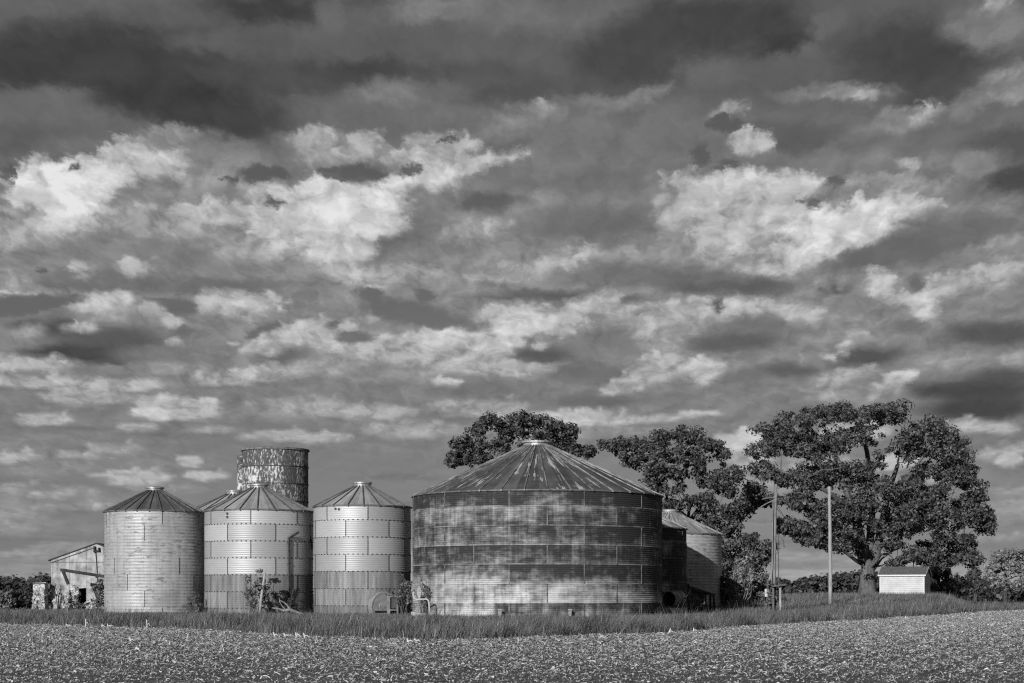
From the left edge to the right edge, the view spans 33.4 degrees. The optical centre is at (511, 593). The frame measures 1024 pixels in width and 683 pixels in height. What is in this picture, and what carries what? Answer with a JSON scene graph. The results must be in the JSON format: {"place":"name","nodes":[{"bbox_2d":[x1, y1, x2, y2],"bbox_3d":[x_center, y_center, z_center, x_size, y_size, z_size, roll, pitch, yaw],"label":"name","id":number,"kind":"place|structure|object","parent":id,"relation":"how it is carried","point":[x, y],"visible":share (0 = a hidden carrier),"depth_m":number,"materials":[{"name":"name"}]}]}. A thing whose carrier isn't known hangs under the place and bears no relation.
{"place":"outdoors","nodes":[
{"label":"outdoors","id":0,"kind":"place"},
{"bbox_2d":[0,586,1023,640],"bbox_3d":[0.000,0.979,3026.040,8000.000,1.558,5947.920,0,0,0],"label":"ground","id":1,"kind":"structure","parent":0,"point":[655,633],"depth_m":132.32,"materials":[{"name":"plant"}]},
{"bbox_2d":[0,589,22,609],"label":"hedge bush","id":2,"kind":"object","parent":1,"relation":"on","point":[8,599],"visible":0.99,"depth_m":138.37,"materials":[{"name":"grey plant"}]},
{"bbox_2d":[11,585,32,609],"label":"hedge bush","id":3,"kind":"object","parent":1,"relation":"on","point":[24,594],"visible":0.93,"depth_m":139.40,"materials":[{"name":"plant"}]},
{"bbox_2d":[0,572,50,602],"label":"treeline","id":4,"kind":"object","parent":1,"relation":"on","point":[7,583],"visible":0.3,"depth_m":191.51,"materials":[{"name":"grey plant"}]},
{"bbox_2d":[32,582,48,609],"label":"stone pillar","id":5,"kind":"structure","parent":1,"relation":"on","point":[40,596],"depth_m":138.80,"materials":[{"name":"grey stone"}]},
{"bbox_2d":[53,583,64,608],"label":"bare sapling","id":6,"kind":"object","parent":1,"relation":"on","point":[61,599],"visible":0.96,"depth_m":138.16,"materials":[{"name":"grey plant"}]},
{"bbox_2d":[48,543,103,609],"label":"barn","id":7,"kind":"structure","parent":1,"relation":"on","point":[74,573],"depth_m":140.00,"materials":[{"name":"white wood"}]},
{"bbox_2d":[79,588,85,603],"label":"doorway back","id":8,"kind":"structure","parent":7,"relation":"in","point":[83,590],"depth_m":141.16,"materials":[{"name":"black"}]},
{"bbox_2d":[72,597,89,609],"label":"brush","id":9,"kind":"object","parent":1,"relation":"on","point":[82,605],"visible":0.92,"depth_m":136.97,"materials":[{"name":"grey plant"}]},
{"bbox_2d":[91,573,103,609],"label":"brush","id":10,"kind":"object","parent":1,"relation":"on","point":[99,591],"visible":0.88,"depth_m":136.80,"materials":[{"name":"grey plant"}]},
{"bbox_2d":[102,486,203,613],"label":"grain bin","id":11,"kind":"object","parent":1,"relation":"on","point":[153,546],"visible":0.85,"depth_m":115.11,"materials":[{"name":"metal"}]},
{"bbox_2d":[188,595,202,612],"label":"brush","id":12,"kind":"object","parent":1,"relation":"on","point":[194,604],"visible":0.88,"depth_m":113.47,"materials":[{"name":"grey plant"}]},
{"bbox_2d":[197,490,242,509],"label":"grain bin","id":13,"kind":"object","parent":1,"relation":"on","point":[210,503],"visible":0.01,"depth_m":129.89,"materials":[{"name":"metal"}]},
{"bbox_2d":[242,568,273,612],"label":"sapling","id":14,"kind":"object","parent":1,"relation":"on","point":[253,602],"visible":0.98,"depth_m":110.50,"materials":[{"name":"grey plant"}]},
{"bbox_2d":[203,483,313,613],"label":"grain bin","id":15,"kind":"object","parent":1,"relation":"on","point":[253,528],"visible":0.84,"depth_m":112.97,"materials":[{"name":"metal"}]},
{"bbox_2d":[259,570,265,611],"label":"broken trunk","id":16,"kind":"object","parent":1,"relation":"on","point":[262,590],"visible":0.82,"depth_m":110.23,"materials":[{"name":"grey wood"}]},
{"bbox_2d":[237,447,309,507],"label":"silo","id":17,"kind":"object","parent":1,"relation":"on","point":[283,471],"visible":0.3,"depth_m":138.75,"materials":[{"name":"paint"}]},
{"bbox_2d":[272,598,303,613],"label":"fallen branch","id":18,"kind":"object","parent":1,"relation":"on","point":[288,610],"visible":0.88,"depth_m":109.58,"materials":[{"name":"grey wood"}]},
{"bbox_2d":[287,589,295,613],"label":"brush","id":19,"kind":"object","parent":1,"relation":"on","point":[290,600],"visible":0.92,"depth_m":111.22,"materials":[{"name":"plant"}]},
{"bbox_2d":[312,481,411,613],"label":"grain bin","id":20,"kind":"object","parent":1,"relation":"on","point":[362,542],"visible":0.82,"depth_m":111.24,"materials":[{"name":"metal"}]},
{"bbox_2d":[368,592,398,614],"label":"fan housing","id":21,"kind":"object","parent":1,"relation":"on","point":[381,602],"visible":0.74,"depth_m":109.20,"materials":[{"name":"metal"}]},
{"bbox_2d":[392,574,412,612],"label":"sapling","id":22,"kind":"object","parent":1,"relation":"on","point":[403,592],"visible":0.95,"depth_m":107.37,"materials":[{"name":"grey plant"}]},
{"bbox_2d":[412,592,429,611],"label":"white pipe","id":23,"kind":"object","parent":1,"relation":"on","point":[422,599],"visible":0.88,"depth_m":100.35,"materials":[{"name":"grey plastic"}]},
{"bbox_2d":[411,577,431,612],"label":"sapling","id":24,"kind":"object","parent":1,"relation":"on","point":[423,596],"visible":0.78,"depth_m":101.51,"materials":[{"name":"grey plant"}]},
{"bbox_2d":[443,409,598,468],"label":"shade tree","id":25,"kind":"object","parent":1,"relation":"on","point":[457,457],"visible":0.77,"depth_m":146.30,"materials":[{"name":"grey plant"}]},
{"bbox_2d":[411,440,663,616],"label":"grain bin","id":26,"kind":"object","parent":1,"relation":"on","point":[544,526],"visible":0.85,"depth_m":99.45,"materials":[{"name":"metal"}]},
{"bbox_2d":[662,590,686,607],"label":"tank","id":27,"kind":"object","parent":1,"relation":"on","point":[672,599],"visible":1,"depth_m":111.05,"materials":[{"name":"metal"}]},
{"bbox_2d":[662,516,687,612],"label":"grain bin","id":28,"kind":"object","parent":1,"relation":"on","point":[674,555],"visible":0.23,"depth_m":114.44,"materials":[{"name":"metal"}]},
{"bbox_2d":[596,424,780,582],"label":"oak tree","id":29,"kind":"object","parent":1,"relation":"on","point":[707,504],"visible":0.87,"depth_m":148.05,"materials":[{"name":"grey plant"}]},
{"bbox_2d":[662,509,722,607],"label":"grain bin","id":30,"kind":"object","parent":1,"relation":"on","point":[704,558],"visible":0.34,"depth_m":124.16,"materials":[{"name":"metal"}]},
{"bbox_2d":[685,591,704,612],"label":"brush","id":31,"kind":"object","parent":1,"relation":"on","point":[696,606],"visible":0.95,"depth_m":110.44,"materials":[{"name":"black plant"}]},
{"bbox_2d":[687,583,715,610],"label":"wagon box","id":32,"kind":"object","parent":1,"relation":"on","point":[701,593],"visible":0.65,"depth_m":117.00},
{"bbox_2d":[719,575,735,605],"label":"scrub bush","id":33,"kind":"object","parent":1,"relation":"on","point":[726,594],"visible":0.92,"depth_m":125.75,"materials":[{"name":"plant"}]},
{"bbox_2d":[722,556,761,605],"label":"scrub bush","id":34,"kind":"object","parent":1,"relation":"on","point":[737,576],"visible":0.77,"depth_m":127.90,"materials":[{"name":"grey plant"}]},
{"bbox_2d":[744,569,770,603],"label":"scrub bush","id":35,"kind":"object","parent":1,"relation":"on","point":[757,591],"visible":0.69,"depth_m":129.61,"materials":[{"name":"grey plant"}]},
{"bbox_2d":[763,579,778,610],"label":"vine tangle","id":36,"kind":"object","parent":1,"relation":"on","point":[776,596],"visible":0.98,"depth_m":115.06,"materials":[{"name":"grey plant"}]},
{"bbox_2d":[761,486,784,609],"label":"utility pole","id":37,"kind":"object","parent":1,"relation":"on","point":[774,529],"visible":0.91,"depth_m":115.87,"materials":[{"name":"grey wood"}]},
{"bbox_2d":[771,584,785,610],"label":"wooden stand","id":38,"kind":"object","parent":1,"relation":"on","point":[780,585],"visible":0.76,"depth_m":114.73,"materials":[{"name":"grey wood"}]},
{"bbox_2d":[828,486,831,603],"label":"wooden pole","id":39,"kind":"object","parent":1,"relation":"on","point":[829,551],"visible":1,"depth_m":121.39,"materials":[{"name":"grey wood"}]},
{"bbox_2d":[739,569,936,593],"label":"treeline","id":40,"kind":"object","parent":1,"relation":"on","point":[845,582],"visible":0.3,"depth_m":331.16,"materials":[{"name":"grey plant"}]},
{"bbox_2d":[738,398,998,593],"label":"maple tree","id":41,"kind":"object","parent":1,"relation":"on","point":[923,499],"visible":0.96,"depth_m":159.21,"materials":[{"name":"grey plant"}]},
{"bbox_2d":[878,566,931,594],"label":"shed","id":42,"kind":"structure","parent":1,"relation":"on","point":[902,579],"depth_m":155.14,"materials":[{"name":"white wood"}]},
{"bbox_2d":[920,564,960,594],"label":"background tree","id":43,"kind":"object","parent":1,"relation":"on","point":[948,584],"visible":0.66,"depth_m":189.39,"materials":[{"name":"black plant"}]},
{"bbox_2d":[942,572,975,597],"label":"background tree","id":44,"kind":"object","parent":1,"relation":"on","point":[964,590],"visible":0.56,"depth_m":213.56,"materials":[{"name":"grey plant"}]},
{"bbox_2d":[964,568,989,601],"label":"background tree","id":45,"kind":"object","parent":1,"relation":"on","point":[980,586],"visible":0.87,"depth_m":231.59,"materials":[{"name":"grey plant"}]},
{"bbox_2d":[949,582,1023,601],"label":"treeline","id":46,"kind":"object","parent":1,"relation":"on","point":[1015,595],"visible":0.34,"depth_m":255.24,"materials":[{"name":"grey plant"}]},
{"bbox_2d":[982,546,1023,602],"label":"background tree","id":47,"kind":"object","parent":1,"relation":"on","point":[996,564],"visible":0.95,"depth_m":235.10,"materials":[{"name":"grey plant"}]},
{"bbox_2d":[0,609,1023,682],"bbox_3d":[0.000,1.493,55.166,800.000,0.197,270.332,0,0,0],"label":"field","id":48,"kind":"structure","parent":0,"point":[92,678],"depth_m":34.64,"materials":[{"name":"plant"}]},
{"bbox_2d":[0,0,1023,593],"label":"sky","id":49,"kind":"structure","parent":0,"point":[353,234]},
{"bbox_2d":[960,599,1022,604],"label":"field","id":50,"kind":"structure","parent":0,"point":[994,602],"depth_m":239.52,"materials":[{"name":"plant"}]}
]}

